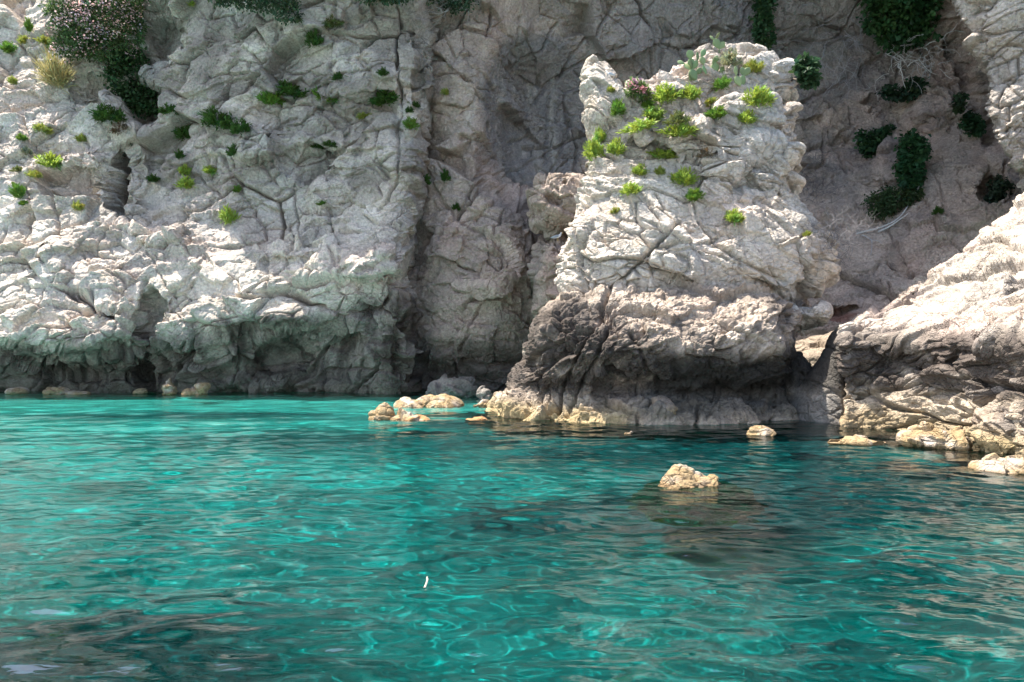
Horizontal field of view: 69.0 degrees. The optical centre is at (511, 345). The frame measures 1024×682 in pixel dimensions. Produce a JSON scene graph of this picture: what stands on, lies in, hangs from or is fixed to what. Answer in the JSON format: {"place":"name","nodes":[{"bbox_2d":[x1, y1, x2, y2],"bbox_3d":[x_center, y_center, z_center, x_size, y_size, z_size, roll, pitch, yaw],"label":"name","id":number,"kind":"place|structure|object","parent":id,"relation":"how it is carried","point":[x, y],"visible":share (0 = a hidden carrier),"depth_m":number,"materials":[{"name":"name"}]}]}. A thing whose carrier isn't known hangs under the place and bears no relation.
{"place":"outdoors","nodes":[
{"label":"outdoors","id":0,"kind":"place"},
{"bbox_2d":[0,0,442,393],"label":"cliff","id":1,"kind":"structure","parent":0,"point":[285,282],"depth_m":34.89,"materials":[{"name":"stone"}]},
{"bbox_2d":[0,40,18,53],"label":"shrub","id":2,"kind":"object","parent":1,"relation":"on","point":[7,47],"visible":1,"depth_m":40.07,"materials":[{"name":"green plant"}]},
{"bbox_2d":[8,182,25,198],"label":"shrub","id":3,"kind":"object","parent":1,"relation":"on","point":[17,191],"visible":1,"depth_m":35.78,"materials":[{"name":"green plant"}]},
{"bbox_2d":[23,16,34,33],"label":"shrub","id":4,"kind":"object","parent":1,"relation":"on","point":[28,25],"visible":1,"depth_m":39.97,"materials":[{"name":"green plant"}]},
{"bbox_2d":[24,169,42,178],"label":"shrub","id":5,"kind":"object","parent":1,"relation":"on","point":[30,174],"visible":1,"depth_m":35.93,"materials":[{"name":"green plant"}]},
{"bbox_2d":[32,34,51,44],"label":"shrub","id":6,"kind":"object","parent":1,"relation":"on","point":[44,39],"visible":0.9,"depth_m":39.57,"materials":[{"name":"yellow plant"}]},
{"bbox_2d":[31,122,53,134],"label":"shrub","id":7,"kind":"object","parent":1,"relation":"on","point":[38,126],"visible":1,"depth_m":37.31,"materials":[{"name":"green plant"}]},
{"bbox_2d":[34,150,62,170],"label":"shrub","id":8,"kind":"object","parent":1,"relation":"on","point":[51,159],"visible":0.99,"depth_m":36.09,"materials":[{"name":"green plant"}]},
{"bbox_2d":[28,43,81,96],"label":"dry grass","id":9,"kind":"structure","parent":1,"relation":"on","point":[56,72],"depth_m":37.86,"materials":[{"name":"yellow plant"}]},
{"bbox_2d":[71,200,85,210],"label":"shrub","id":10,"kind":"object","parent":1,"relation":"on","point":[78,205],"visible":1,"depth_m":35.08,"materials":[{"name":"green plant"}]},
{"bbox_2d":[37,0,151,64],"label":"oleander bush","id":11,"kind":"object","parent":1,"relation":"on","point":[90,27],"visible":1,"depth_m":37.34,"materials":[{"name":"green plant"}]},
{"bbox_2d":[87,102,128,124],"bbox_3d":[-19.970,-11.476,36.845,1.909,1.087,2.043,2,18,-3],"label":"shrub","id":12,"kind":"object","parent":1,"relation":"on","point":[100,113],"visible":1,"depth_m":36.66,"materials":[{"name":"green plant"}]},
{"bbox_2d":[110,119,128,135],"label":"shrub","id":13,"kind":"object","parent":1,"relation":"on","point":[113,130],"visible":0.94,"depth_m":36.76,"materials":[{"name":"green plant"}]},
{"bbox_2d":[97,44,158,119],"bbox_3d":[-19.444,-13.739,38.585,3.859,4.142,2.378,0,0,0],"label":"ivy","id":14,"kind":"object","parent":1,"relation":"attached to","point":[133,97],"visible":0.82,"depth_m":38.17,"materials":[{"name":"green plant"}]},
{"bbox_2d":[157,102,178,114],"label":"shrub","id":15,"kind":"object","parent":1,"relation":"on","point":[166,110],"visible":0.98,"depth_m":36.80,"materials":[{"name":"green plant"}]},
{"bbox_2d":[171,123,190,140],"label":"shrub","id":16,"kind":"object","parent":1,"relation":"on","point":[181,132],"visible":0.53,"depth_m":37.52,"materials":[{"name":"green plant"}]},
{"bbox_2d":[173,174,195,189],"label":"shrub","id":17,"kind":"object","parent":1,"relation":"on","point":[185,182],"visible":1,"depth_m":35.82,"materials":[{"name":"green plant"}]},
{"bbox_2d":[176,164,192,174],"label":"shrub","id":18,"kind":"object","parent":1,"relation":"on","point":[183,169],"visible":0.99,"depth_m":36.17,"materials":[{"name":"green plant"}]},
{"bbox_2d":[200,165,217,174],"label":"shrub","id":19,"kind":"object","parent":1,"relation":"on","point":[210,169],"visible":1,"depth_m":35.78,"materials":[{"name":"green plant"}]},
{"bbox_2d":[196,104,233,129],"bbox_3d":[-14.093,-10.885,35.644,2.421,1.231,1.933,18,18,30],"label":"shrub","id":20,"kind":"object","parent":1,"relation":"on","point":[222,121],"visible":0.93,"depth_m":35.43,"materials":[{"name":"green plant"}]},
{"bbox_2d":[218,203,241,225],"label":"shrub","id":21,"kind":"object","parent":1,"relation":"on","point":[227,214],"visible":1,"depth_m":34.88,"materials":[{"name":"green plant"}]},
{"bbox_2d":[225,143,236,156],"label":"shrub","id":22,"kind":"object","parent":1,"relation":"on","point":[232,151],"visible":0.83,"depth_m":34.94,"materials":[{"name":"green plant"}]},
{"bbox_2d":[230,117,251,134],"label":"shrub","id":23,"kind":"object","parent":1,"relation":"on","point":[236,127],"visible":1,"depth_m":34.69,"materials":[{"name":"green plant"}]},
{"bbox_2d":[207,0,304,25],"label":"hanging bush","id":24,"kind":"object","parent":1,"relation":"on","point":[285,5],"visible":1,"depth_m":34.06,"materials":[{"name":"green plant"}]},
{"bbox_2d":[255,90,285,105],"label":"shrub","id":25,"kind":"object","parent":1,"relation":"on","point":[268,98],"visible":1,"depth_m":35.44,"materials":[{"name":"green plant"}]},
{"bbox_2d":[275,79,311,98],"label":"shrub","id":26,"kind":"object","parent":1,"relation":"on","point":[287,89],"visible":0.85,"depth_m":35.51,"materials":[{"name":"green plant"}]},
{"bbox_2d":[304,28,323,48],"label":"shrub","id":27,"kind":"object","parent":1,"relation":"on","point":[312,37],"visible":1,"depth_m":34.81,"materials":[{"name":"green plant"}]},
{"bbox_2d":[311,85,338,104],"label":"shrub","id":28,"kind":"object","parent":1,"relation":"on","point":[318,97],"visible":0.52,"depth_m":35.20,"materials":[{"name":"green plant"}]},
{"bbox_2d":[321,14,345,28],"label":"shrub","id":29,"kind":"object","parent":1,"relation":"on","point":[328,23],"visible":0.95,"depth_m":34.52,"materials":[{"name":"green plant"}]},
{"bbox_2d":[355,0,413,7],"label":"hanging bush","id":30,"kind":"object","parent":1,"relation":"on","point":[386,3],"visible":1,"depth_m":33.61,"materials":[{"name":"green plant"}]},
{"bbox_2d":[368,90,402,106],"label":"shrub","id":31,"kind":"object","parent":1,"relation":"on","point":[392,97],"visible":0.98,"depth_m":34.62,"materials":[{"name":"green plant"}]},
{"bbox_2d":[400,116,420,130],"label":"shrub","id":32,"kind":"object","parent":1,"relation":"on","point":[410,124],"visible":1,"depth_m":34.38,"materials":[{"name":"green plant"}]},
{"bbox_2d":[396,1,444,93],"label":"bare branches","id":33,"kind":"object","parent":1,"relation":"on","point":[430,74],"visible":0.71,"depth_m":35.05,"materials":[{"name":"grey wood"}]},
{"bbox_2d":[428,0,468,27],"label":"bare branches","id":34,"kind":"object","parent":1,"relation":"on","point":[444,11],"visible":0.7,"depth_m":35.92,"materials":[{"name":"grey wood"}]},
{"bbox_2d":[0,390,1023,681],"bbox_3d":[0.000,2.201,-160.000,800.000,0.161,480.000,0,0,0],"label":"water","id":35,"kind":"structure","parent":0,"point":[248,536],"depth_m":8.01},
{"bbox_2d":[5,387,29,394],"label":"boulder","id":36,"kind":"object","parent":35,"relation":"in","point":[16,390],"visible":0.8,"depth_m":33.14,"materials":[{"name":"stone"}]},
{"bbox_2d":[42,386,90,394],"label":"boulder","id":37,"kind":"object","parent":35,"relation":"in","point":[59,390],"visible":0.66,"depth_m":32.99,"materials":[{"name":"stone"}]},
{"bbox_2d":[161,378,177,394],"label":"boulder","id":38,"kind":"object","parent":35,"relation":"in","point":[168,388],"visible":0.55,"depth_m":33.03,"materials":[{"name":"stone"}]},
{"bbox_2d":[181,382,210,394],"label":"boulder","id":39,"kind":"object","parent":35,"relation":"in","point":[200,388],"visible":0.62,"depth_m":32.87,"materials":[{"name":"stone"}]},
{"bbox_2d":[368,402,414,420],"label":"boulder","id":40,"kind":"object","parent":35,"relation":"in","point":[384,411],"visible":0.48,"depth_m":21.93,"materials":[{"name":"stone"}]},
{"bbox_2d":[403,414,429,420],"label":"boulder","id":41,"kind":"object","parent":35,"relation":"in","point":[418,417],"visible":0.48,"depth_m":21.64,"materials":[{"name":"stone"}]},
{"bbox_2d":[393,394,463,406],"bbox_3d":[-2.915,2.219,26.565,2.461,0.992,1.500,0,0,12],"label":"boulder","id":42,"kind":"object","parent":35,"relation":"in","point":[439,400],"visible":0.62,"depth_m":26.13,"materials":[{"name":"stone"}]},
{"bbox_2d":[426,373,477,397],"bbox_3d":[-2.628,1.950,32.458,2.375,1.491,2.422,0,0,-41],"label":"boulder","id":43,"kind":"object","parent":35,"relation":"in","point":[462,387],"visible":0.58,"depth_m":31.59,"materials":[{"name":"stone"}]},
{"bbox_2d":[473,399,489,407],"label":"boulder","id":44,"kind":"object","parent":35,"relation":"in","point":[482,403],"visible":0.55,"depth_m":26.17,"materials":[{"name":"stone"}]},
{"bbox_2d":[476,385,492,399],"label":"boulder","id":45,"kind":"object","parent":35,"relation":"in","point":[483,392],"visible":0.71,"depth_m":30.09,"materials":[{"name":"stone"}]},
{"bbox_2d":[651,395,677,414],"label":"boulder","id":46,"kind":"object","parent":35,"relation":"in","point":[670,405],"visible":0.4,"depth_m":21.15,"materials":[{"name":"stone"}]},
{"bbox_2d":[658,464,720,489],"bbox_3d":[2.908,2.785,11.838,2.046,1.791,2.144,0,0,0],"label":"boulder","id":47,"kind":"object","parent":35,"relation":"in","point":[677,476],"visible":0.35,"depth_m":11.69,"materials":[{"name":"stone"}]},
{"bbox_2d":[747,425,776,435],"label":"boulder","id":48,"kind":"object","parent":35,"relation":"in","point":[760,430],"visible":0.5,"depth_m":17.96,"materials":[{"name":"stone"}]},
{"bbox_2d":[783,351,811,401],"bbox_3d":[9.070,1.270,23.571,1.049,2.179,1.736,0,0,0],"label":"boulder","id":49,"kind":"object","parent":35,"relation":"in","point":[801,367],"visible":0.42,"depth_m":23.16,"materials":[{"name":"stone"}]},
{"bbox_2d":[827,434,885,445],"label":"boulder","id":50,"kind":"object","parent":35,"relation":"in","point":[857,440],"visible":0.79,"depth_m":16.46,"materials":[{"name":"stone"}]},
{"bbox_2d":[896,421,972,450],"bbox_3d":[9.229,2.066,16.302,1.490,0.762,1.170,0,0,24],"label":"boulder","id":51,"kind":"object","parent":35,"relation":"in","point":[924,434],"visible":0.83,"depth_m":15.97,"materials":[{"name":"stone"}]},
{"bbox_2d":[965,404,1023,453],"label":"boulder","id":52,"kind":"object","parent":35,"relation":"in","point":[991,429],"visible":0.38,"depth_m":15.12,"materials":[{"name":"stone"}]},
{"bbox_2d":[968,453,1023,474],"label":"boulder","id":53,"kind":"object","parent":35,"relation":"in","point":[996,463],"visible":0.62,"depth_m":12.86,"materials":[{"name":"stone"}]},
{"bbox_2d":[407,0,1022,390],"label":"cliff","id":54,"kind":"structure","parent":0,"point":[506,122],"depth_m":38.37,"materials":[{"name":"stone"}]},
{"bbox_2d":[440,169,450,181],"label":"shrub","id":55,"kind":"object","parent":54,"relation":"on","point":[444,175],"visible":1,"depth_m":35.65,"materials":[{"name":"green plant"}]},
{"bbox_2d":[426,0,478,16],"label":"hanging bush","id":56,"kind":"object","parent":54,"relation":"on","point":[456,4],"visible":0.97,"depth_m":35.90,"materials":[{"name":"green plant"}]},
{"bbox_2d":[527,235,567,317],"bbox_3d":[2.150,-2.759,33.645,3.000,4.898,5.129,0,0,0],"label":"boulder","id":57,"kind":"object","parent":54,"relation":"on","point":[541,271],"visible":0.28,"depth_m":31.89,"materials":[{"name":"stone"}]},
{"bbox_2d":[525,172,585,240],"bbox_3d":[2.360,-6.235,34.488,3.538,3.078,5.780,0,0,0],"label":"boulder","id":58,"kind":"object","parent":57,"relation":"on","point":[551,203],"visible":0.64,"depth_m":32.01,"materials":[{"name":"stone"}]},
{"bbox_2d":[617,0,688,71],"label":"bare branches","id":59,"kind":"object","parent":54,"relation":"attached to","point":[657,41],"visible":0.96,"depth_m":39.62,"materials":[{"name":"grey wood"}]},
{"bbox_2d":[748,0,778,50],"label":"ivy","id":60,"kind":"object","parent":54,"relation":"attached to","point":[764,21],"visible":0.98,"depth_m":40.24,"materials":[{"name":"green plant"}]},
{"bbox_2d":[788,51,822,90],"bbox_3d":[9.744,-8.955,24.655,1.084,1.254,1.510,0,0,24],"label":"shrub","id":61,"kind":"object","parent":54,"relation":"on","point":[807,74],"visible":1,"depth_m":24.24,"materials":[{"name":"green plant"}]},
{"bbox_2d":[800,146,847,203],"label":"bare branches","id":62,"kind":"object","parent":54,"relation":"on","point":[808,164],"visible":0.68,"depth_m":41.11,"materials":[{"name":"grey wood"}]},
{"bbox_2d":[808,17,874,103],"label":"bare branches","id":63,"kind":"object","parent":54,"relation":"attached to","point":[861,30],"visible":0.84,"depth_m":42.51,"materials":[{"name":"grey wood"}]},
{"bbox_2d":[801,199,883,270],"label":"bare branches","id":64,"kind":"object","parent":54,"relation":"on","point":[845,237],"visible":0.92,"depth_m":22.77,"materials":[{"name":"grey wood"}]},
{"bbox_2d":[852,120,896,158],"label":"shrub","id":65,"kind":"object","parent":54,"relation":"on","point":[871,140],"visible":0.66,"depth_m":40.95,"materials":[{"name":"green plant"}]},
{"bbox_2d":[860,184,925,221],"bbox_3d":[19.541,-7.258,38.373,3.253,1.969,1.854,0,0,0],"label":"shrub","id":66,"kind":"object","parent":54,"relation":"on","point":[885,205],"visible":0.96,"depth_m":37.94,"materials":[{"name":"green plant"}]},
{"bbox_2d":[855,0,943,54],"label":"hanging tree","id":67,"kind":"object","parent":54,"relation":"attached to","point":[899,23],"visible":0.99,"depth_m":40.95,"materials":[{"name":"green plant"}]},
{"bbox_2d":[874,26,961,101],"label":"bare branches","id":68,"kind":"object","parent":67,"relation":"hanging from","point":[923,64],"visible":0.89,"depth_m":41.15,"materials":[{"name":"grey wood"}]},
{"bbox_2d":[874,75,930,103],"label":"shrub","id":69,"kind":"object","parent":54,"relation":"on","point":[889,92],"visible":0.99,"depth_m":40.70,"materials":[{"name":"green plant"}]},
{"bbox_2d":[891,128,933,199],"bbox_3d":[20.573,-9.350,38.387,1.865,3.805,1.945,0,0,38],"label":"shrub","id":70,"kind":"object","parent":54,"relation":"on","point":[910,164],"visible":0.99,"depth_m":38.08,"materials":[{"name":"green plant"}]},
{"bbox_2d":[948,91,969,115],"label":"shrub","id":71,"kind":"object","parent":54,"relation":"on","point":[959,102],"visible":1,"depth_m":38.22,"materials":[{"name":"green plant"}]},
{"bbox_2d":[957,107,986,137],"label":"shrub","id":72,"kind":"object","parent":54,"relation":"on","point":[974,124],"visible":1,"depth_m":38.23,"materials":[{"name":"green plant"}]},
{"bbox_2d":[983,174,1015,203],"bbox_3d":[23.895,-7.610,36.812,1.464,1.689,1.699,0,0,-33],"label":"shrub","id":73,"kind":"object","parent":54,"relation":"on","point":[995,194],"visible":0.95,"depth_m":36.46,"materials":[{"name":"green plant"}]},
{"bbox_2d":[951,0,1023,191],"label":"cliff","id":74,"kind":"structure","parent":0,"point":[993,43],"depth_m":31.25,"materials":[{"name":"stone"}]},
{"bbox_3d":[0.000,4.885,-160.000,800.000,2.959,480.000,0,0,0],"label":"seabed","id":75,"kind":"structure","parent":0,"visible":0},
{"bbox_2d":[486,42,840,424],"bbox_3d":[4.534,-2.594,24.584,12.267,16.452,8.657,0,0,0],"label":"sea stack","id":76,"kind":"object","parent":75,"relation":"on","point":[701,311],"visible":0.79,"depth_m":22.66,"materials":[{"name":"stone"}]},
{"bbox_2d":[582,137,605,162],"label":"tuft","id":77,"kind":"object","parent":76,"relation":"attached to","point":[593,149],"visible":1,"depth_m":24.41,"materials":[{"name":"green plant"}]},
{"bbox_2d":[592,125,607,144],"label":"tuft","id":78,"kind":"object","parent":76,"relation":"attached to","point":[600,135],"visible":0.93,"depth_m":24.63,"materials":[{"name":"green plant"}]},
{"bbox_2d":[604,136,626,155],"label":"tuft","id":79,"kind":"object","parent":76,"relation":"on","point":[614,147],"visible":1,"depth_m":24.07,"materials":[{"name":"green plant"}]},
{"bbox_2d":[610,97,626,117],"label":"tuft","id":80,"kind":"object","parent":76,"relation":"on","point":[618,107],"visible":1,"depth_m":24.25,"materials":[{"name":"green plant"}]},
{"bbox_2d":[619,181,642,195],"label":"tuft","id":81,"kind":"object","parent":76,"relation":"on","point":[636,188],"visible":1,"depth_m":23.13,"materials":[{"name":"green plant"}]},
{"bbox_2d":[623,76,651,102],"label":"flowering plant","id":82,"kind":"object","parent":76,"relation":"on","point":[641,90],"visible":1,"depth_m":24.18,"materials":[{"name":"pink plant"}]},
{"bbox_2d":[615,117,659,134],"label":"tuft","id":83,"kind":"object","parent":76,"relation":"on","point":[640,124],"visible":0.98,"depth_m":23.38,"materials":[{"name":"green plant"}]},
{"bbox_2d":[631,162,648,175],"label":"tuft","id":84,"kind":"object","parent":76,"relation":"on","point":[639,169],"visible":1,"depth_m":23.60,"materials":[{"name":"green plant"}]},
{"bbox_2d":[642,104,667,121],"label":"tuft","id":85,"kind":"object","parent":76,"relation":"on","point":[650,112],"visible":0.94,"depth_m":23.92,"materials":[{"name":"green plant"}]},
{"bbox_2d":[644,147,677,158],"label":"tuft","id":86,"kind":"object","parent":76,"relation":"on","point":[664,153],"visible":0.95,"depth_m":23.80,"materials":[{"name":"green plant"}]},
{"bbox_2d":[651,81,682,104],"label":"tuft","id":87,"kind":"object","parent":76,"relation":"on","point":[662,94],"visible":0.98,"depth_m":24.16,"materials":[{"name":"green plant"}]},
{"bbox_2d":[655,118,697,137],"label":"tuft","id":88,"kind":"object","parent":76,"relation":"on","point":[684,129],"visible":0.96,"depth_m":23.31,"materials":[{"name":"green plant"}]},
{"bbox_2d":[661,109,692,125],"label":"tuft","id":89,"kind":"object","parent":76,"relation":"on","point":[679,116],"visible":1,"depth_m":23.22,"materials":[{"name":"green plant"}]},
{"bbox_2d":[666,166,699,185],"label":"tuft","id":90,"kind":"object","parent":76,"relation":"on","point":[682,176],"visible":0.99,"depth_m":23.27,"materials":[{"name":"green plant"}]},
{"bbox_2d":[674,82,702,100],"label":"tuft","id":91,"kind":"object","parent":76,"relation":"on","point":[692,91],"visible":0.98,"depth_m":24.28,"materials":[{"name":"green plant"}]},
{"bbox_2d":[677,50,701,80],"bbox_3d":[5.912,-9.242,24.620,0.906,1.015,0.297,0,0,-22],"label":"prickly pear","id":92,"kind":"object","parent":76,"relation":"on","point":[691,65],"visible":0.99,"depth_m":24.55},
{"bbox_2d":[684,186,707,201],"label":"tuft","id":93,"kind":"object","parent":76,"relation":"on","point":[694,195],"visible":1,"depth_m":22.83,"materials":[{"name":"green plant"}]},
{"bbox_2d":[694,146,713,157],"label":"tuft","id":94,"kind":"object","parent":76,"relation":"on","point":[705,151],"visible":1,"depth_m":23.19,"materials":[{"name":"green plant"}]},
{"bbox_2d":[699,49,714,74],"bbox_3d":[6.544,-9.475,24.933,0.559,0.844,0.170,0,0,0],"label":"prickly pear","id":95,"kind":"object","parent":76,"relation":"on","point":[702,59],"visible":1,"depth_m":24.90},
{"bbox_2d":[704,105,729,119],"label":"tuft","id":96,"kind":"object","parent":76,"relation":"on","point":[713,113],"visible":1,"depth_m":23.70,"materials":[{"name":"green plant"}]},
{"bbox_2d":[710,32,724,53],"bbox_3d":[6.992,-10.213,25.343,0.538,0.863,0.176,0,0,-22],"label":"prickly pear","id":97,"kind":"object","parent":76,"relation":"on","point":[718,44],"visible":0.97,"depth_m":25.30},
{"bbox_2d":[711,55,724,72],"bbox_3d":[6.914,-9.383,24.972,0.502,0.652,0.113,0,0,-9],"label":"prickly pear","id":98,"kind":"object","parent":76,"relation":"on","point":[715,66],"visible":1,"depth_m":24.95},
{"bbox_2d":[710,74,732,91],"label":"tuft","id":99,"kind":"object","parent":76,"relation":"on","point":[721,84],"visible":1,"depth_m":24.47,"materials":[{"name":"green plant"}]},
{"bbox_2d":[714,46,743,66],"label":"tuft","id":100,"kind":"object","parent":76,"relation":"on","point":[729,58],"visible":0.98,"depth_m":24.82,"materials":[{"name":"green plant"}]},
{"bbox_2d":[723,208,745,225],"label":"tuft","id":101,"kind":"object","parent":76,"relation":"on","point":[733,217],"visible":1,"depth_m":22.39,"materials":[{"name":"green plant"}]},
{"bbox_2d":[734,66,750,85],"bbox_3d":[7.555,-8.849,24.564,0.657,0.681,0.147,0,0,-18],"label":"prickly pear","id":102,"kind":"object","parent":76,"relation":"on","point":[738,80],"visible":1,"depth_m":24.58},
{"bbox_2d":[734,107,757,123],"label":"tuft","id":103,"kind":"object","parent":76,"relation":"on","point":[745,116],"visible":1,"depth_m":23.60,"materials":[{"name":"green plant"}]},
{"bbox_2d":[742,58,765,73],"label":"tuft","id":104,"kind":"object","parent":76,"relation":"on","point":[754,66],"visible":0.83,"depth_m":24.89,"materials":[{"name":"green plant"}]},
{"bbox_2d":[738,84,776,108],"bbox_3d":[7.774,-7.865,23.550,1.245,0.816,0.829,4,20,20],"label":"tuft","id":105,"kind":"object","parent":76,"relation":"on","point":[760,95],"visible":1,"depth_m":23.45,"materials":[{"name":"green plant"}]},
{"bbox_2d":[790,329,845,423],"bbox_3d":[9.114,2.050,22.395,1.638,5.065,3.272,0,0,0],"label":"rock pinnacle","id":106,"kind":"object","parent":75,"relation":"on","point":[819,396],"visible":0.45,"depth_m":21.64,"materials":[{"name":"stone"}]},
{"bbox_2d":[795,331,831,366],"bbox_3d":[12.512,0.787,30.165,3.266,2.751,4.116,0,0,0],"label":"boulder","id":107,"kind":"object","parent":106,"relation":"on","point":[810,347],"visible":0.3,"depth_m":29.39,"materials":[{"name":"stone"}]},
{"bbox_2d":[834,192,1023,455],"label":"rock outcrop","id":108,"kind":"object","parent":75,"relation":"on","point":[941,346],"visible":0.74,"depth_m":19.18,"materials":[{"name":"stone"}]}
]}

